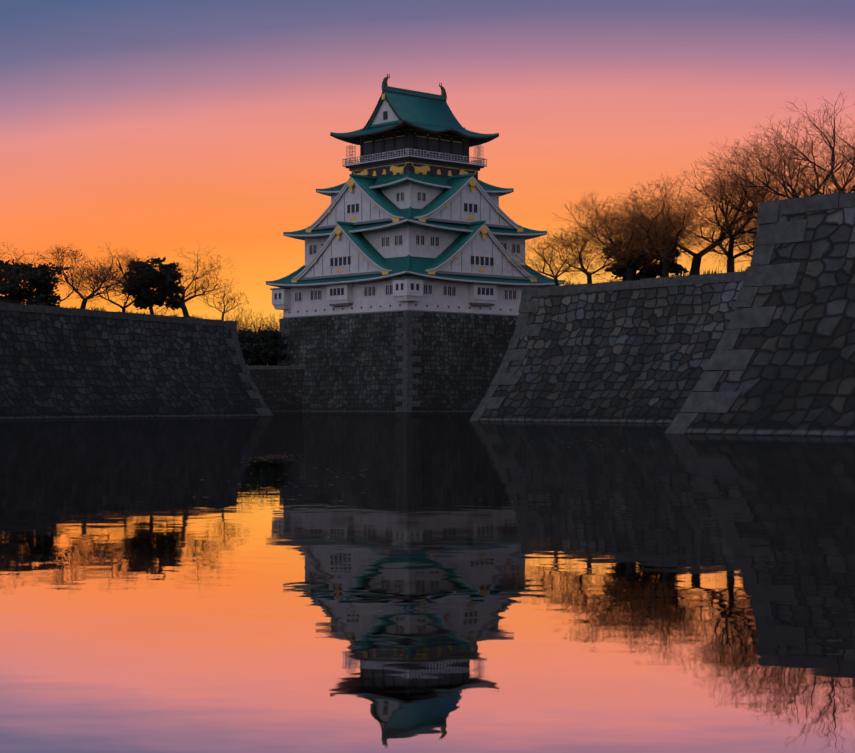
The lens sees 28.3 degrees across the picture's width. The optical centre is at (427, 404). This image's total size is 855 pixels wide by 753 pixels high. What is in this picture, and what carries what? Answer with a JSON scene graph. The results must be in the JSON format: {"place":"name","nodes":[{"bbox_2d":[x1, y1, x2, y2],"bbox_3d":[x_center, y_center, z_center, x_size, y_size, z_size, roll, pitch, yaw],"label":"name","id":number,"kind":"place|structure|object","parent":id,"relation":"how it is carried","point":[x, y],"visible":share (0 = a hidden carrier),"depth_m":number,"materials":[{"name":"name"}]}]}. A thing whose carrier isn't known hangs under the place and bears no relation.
{"place":"outdoors","nodes":[
{"label":"outdoors","id":0,"kind":"place"},
{"bbox_2d":[0,299,216,318],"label":"grass","id":1,"kind":"structure","parent":0,"point":[11,302],"depth_m":167.64,"materials":[{"name":"black"}]},
{"bbox_2d":[0,412,854,752],"bbox_3d":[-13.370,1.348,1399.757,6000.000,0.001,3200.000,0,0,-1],"label":"moat water","id":2,"kind":"structure","parent":0,"point":[442,582],"depth_m":12.46,"materials":[{"name":"black liquid"}]},
{"bbox_2d":[0,302,272,418],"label":"stone wall","id":3,"kind":"structure","parent":2,"relation":"on","point":[63,363],"depth_m":167.27,"materials":[{"name":"grey stone"}]},
{"bbox_2d":[0,240,49,293],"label":"tree","id":4,"kind":"object","parent":3,"relation":"on","point":[12,276],"visible":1,"depth_m":168.62,"materials":[{"name":"black plant"}]},
{"bbox_2d":[0,259,69,306],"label":"evergreen tree","id":5,"kind":"object","parent":3,"relation":"on","point":[42,285],"visible":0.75,"depth_m":183.92,"materials":[{"name":"black plant"}]},
{"bbox_2d":[21,274,85,303],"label":"tree","id":6,"kind":"object","parent":3,"relation":"on","point":[72,292],"visible":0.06,"depth_m":198.51,"materials":[{"name":"black plant"}]},
{"bbox_2d":[39,243,165,308],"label":"tree","id":7,"kind":"object","parent":3,"relation":"on","point":[92,294],"visible":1,"depth_m":177.22,"materials":[{"name":"black plant"}]},
{"bbox_2d":[69,265,155,311],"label":"tree","id":8,"kind":"object","parent":3,"relation":"on","point":[120,306],"visible":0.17,"depth_m":190.68,"materials":[{"name":"black plant"}]},
{"bbox_2d":[109,257,184,314],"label":"evergreen tree","id":9,"kind":"object","parent":3,"relation":"on","point":[144,301],"visible":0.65,"depth_m":184.09,"materials":[{"name":"black plant"}]},
{"bbox_2d":[81,245,237,316],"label":"tree","id":10,"kind":"object","parent":3,"relation":"on","point":[183,305],"visible":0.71,"depth_m":183.89,"materials":[{"name":"black plant"}]},
{"bbox_2d":[189,283,247,320],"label":"tree","id":11,"kind":"object","parent":3,"relation":"on","point":[226,305],"visible":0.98,"depth_m":186.11,"materials":[{"name":"black plant"}]},
{"bbox_2d":[243,455,292,464],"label":"floating leaves","id":12,"kind":"object","parent":2,"relation":"on","point":[269,458],"visible":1,"depth_m":42.57,"materials":[{"name":"brown plant"}]},
{"bbox_2d":[247,365,304,411],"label":"stone wall","id":13,"kind":"structure","parent":2,"relation":"on","point":[280,388],"depth_m":294.50,"materials":[{"name":"grey stone"}]},
{"bbox_2d":[171,308,256,332],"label":"grass","id":14,"kind":"structure","parent":13,"relation":"on","point":[229,318],"depth_m":334.50,"materials":[{"name":"black plant"}]},
{"bbox_2d":[215,308,273,330],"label":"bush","id":15,"kind":"object","parent":13,"relation":"on","point":[246,321],"visible":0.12,"depth_m":326.90,"materials":[{"name":"black plant"}]},
{"bbox_2d":[237,324,261,333],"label":"grass","id":16,"kind":"structure","parent":13,"relation":"on","point":[249,329],"depth_m":315.97,"materials":[{"name":"black plant"}]},
{"bbox_2d":[238,331,261,364],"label":"evergreen shrub","id":17,"kind":"object","parent":13,"relation":"on","point":[239,338],"visible":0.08,"depth_m":300.40,"materials":[{"name":"black plant"}]},
{"bbox_2d":[236,327,269,364],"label":"evergreen shrub","id":18,"kind":"object","parent":13,"relation":"on","point":[242,333],"visible":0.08,"depth_m":301.30,"materials":[{"name":"black plant"}]},
{"bbox_2d":[228,309,282,333],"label":"grass","id":19,"kind":"structure","parent":13,"relation":"on","point":[274,320],"depth_m":340.73,"materials":[{"name":"black plant"}]},
{"bbox_2d":[237,309,279,365],"bbox_3d":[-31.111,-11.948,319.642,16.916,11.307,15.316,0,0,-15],"label":"grass","id":20,"kind":"structure","parent":13,"relation":"on","point":[256,322],"depth_m":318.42,"materials":[{"name":"black plant"}]},
{"bbox_2d":[238,328,283,365],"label":"evergreen shrub","id":21,"kind":"object","parent":13,"relation":"on","point":[257,345],"visible":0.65,"depth_m":298.18,"materials":[{"name":"black plant"}]},
{"bbox_2d":[243,323,278,364],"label":"evergreen shrub","id":22,"kind":"object","parent":13,"relation":"on","point":[262,336],"visible":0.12,"depth_m":301.18,"materials":[{"name":"black plant"}]},
{"bbox_2d":[250,324,289,365],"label":"evergreen shrub","id":23,"kind":"object","parent":13,"relation":"on","point":[266,336],"visible":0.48,"depth_m":299.02,"materials":[{"name":"black plant"}]},
{"bbox_2d":[260,327,279,365],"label":"evergreen shrub","id":24,"kind":"object","parent":13,"relation":"on","point":[269,347],"visible":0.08,"depth_m":301.67,"materials":[{"name":"black plant"}]},
{"bbox_2d":[200,467,364,494],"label":"floating leaves","id":25,"kind":"object","parent":2,"relation":"on","point":[311,485],"visible":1,"depth_m":31.41,"materials":[{"name":"brown plant"}]},
{"bbox_2d":[276,311,517,411],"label":"stone wall","id":26,"kind":"structure","parent":2,"relation":"on","point":[408,361],"depth_m":283.60,"materials":[{"name":"grey stone"}]},
{"bbox_2d":[266,73,564,317],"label":"castle keep","id":27,"kind":"structure","parent":26,"relation":"on","point":[413,217],"depth_m":289.27,"materials":[{"name":"white paint"}]},
{"bbox_2d":[469,192,854,436],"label":"stone wall","id":28,"kind":"structure","parent":2,"relation":"on","point":[763,343],"depth_m":77.50,"materials":[{"name":"grey stone"}]},
{"bbox_2d":[504,228,600,287],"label":"tree","id":29,"kind":"object","parent":28,"relation":"on","point":[546,263],"visible":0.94,"depth_m":135.15,"materials":[{"name":"black plant"}]},
{"bbox_2d":[536,222,641,283],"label":"tree","id":30,"kind":"object","parent":28,"relation":"on","point":[579,252],"visible":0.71,"depth_m":135.04,"materials":[{"name":"black plant"}]},
{"bbox_2d":[553,192,703,279],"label":"tree","id":31,"kind":"object","parent":28,"relation":"on","point":[636,267],"visible":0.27,"depth_m":135.22,"materials":[{"name":"black plant"}]},
{"bbox_2d":[572,199,694,280],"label":"tree","id":32,"kind":"object","parent":28,"relation":"on","point":[624,255],"visible":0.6,"depth_m":131.65,"materials":[{"name":"black plant"}]},
{"bbox_2d":[601,236,688,280],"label":"evergreen tree","id":33,"kind":"object","parent":28,"relation":"on","point":[651,273],"visible":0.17,"depth_m":138.80,"materials":[{"name":"black plant"}]},
{"bbox_2d":[612,182,710,276],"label":"tree","id":34,"kind":"object","parent":28,"relation":"on","point":[652,243],"visible":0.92,"depth_m":127.62,"materials":[{"name":"black plant"}]},
{"bbox_2d":[590,151,813,274],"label":"tree","id":35,"kind":"object","parent":28,"relation":"on","point":[695,265],"visible":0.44,"depth_m":133.41,"materials":[{"name":"black plant"}]},
{"bbox_2d":[661,160,816,272],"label":"tree","id":36,"kind":"object","parent":28,"relation":"on","point":[730,259],"visible":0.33,"depth_m":128.76,"materials":[{"name":"black plant"}]},
{"bbox_2d":[692,181,836,267],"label":"tree","id":37,"kind":"object","parent":28,"relation":"on","point":[748,253],"visible":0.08,"depth_m":150.08,"materials":[{"name":"black plant"}]},
{"bbox_2d":[681,130,854,260],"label":"tree","id":38,"kind":"object","parent":28,"relation":"on","point":[770,183],"visible":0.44,"depth_m":127.03,"materials":[{"name":"black plant"}]},
{"bbox_2d":[704,93,854,230],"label":"tree","id":39,"kind":"object","parent":28,"relation":"on","point":[824,181],"visible":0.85,"depth_m":117.05,"materials":[{"name":"black plant"}]},
{"bbox_2d":[0,0,854,365],"label":"sky","id":40,"kind":"structure","parent":0,"point":[162,127],"materials":[{"name":"orange"}]},
{"bbox_2d":[545,267,746,286],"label":"grass","id":41,"kind":"structure","parent":0,"point":[684,274],"depth_m":123.50,"materials":[{"name":"black"}]},
{"bbox_2d":[828,185,849,193],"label":"grass","id":42,"kind":"structure","parent":0,"point":[837,190],"depth_m":75.54,"materials":[{"name":"black"}]}
]}

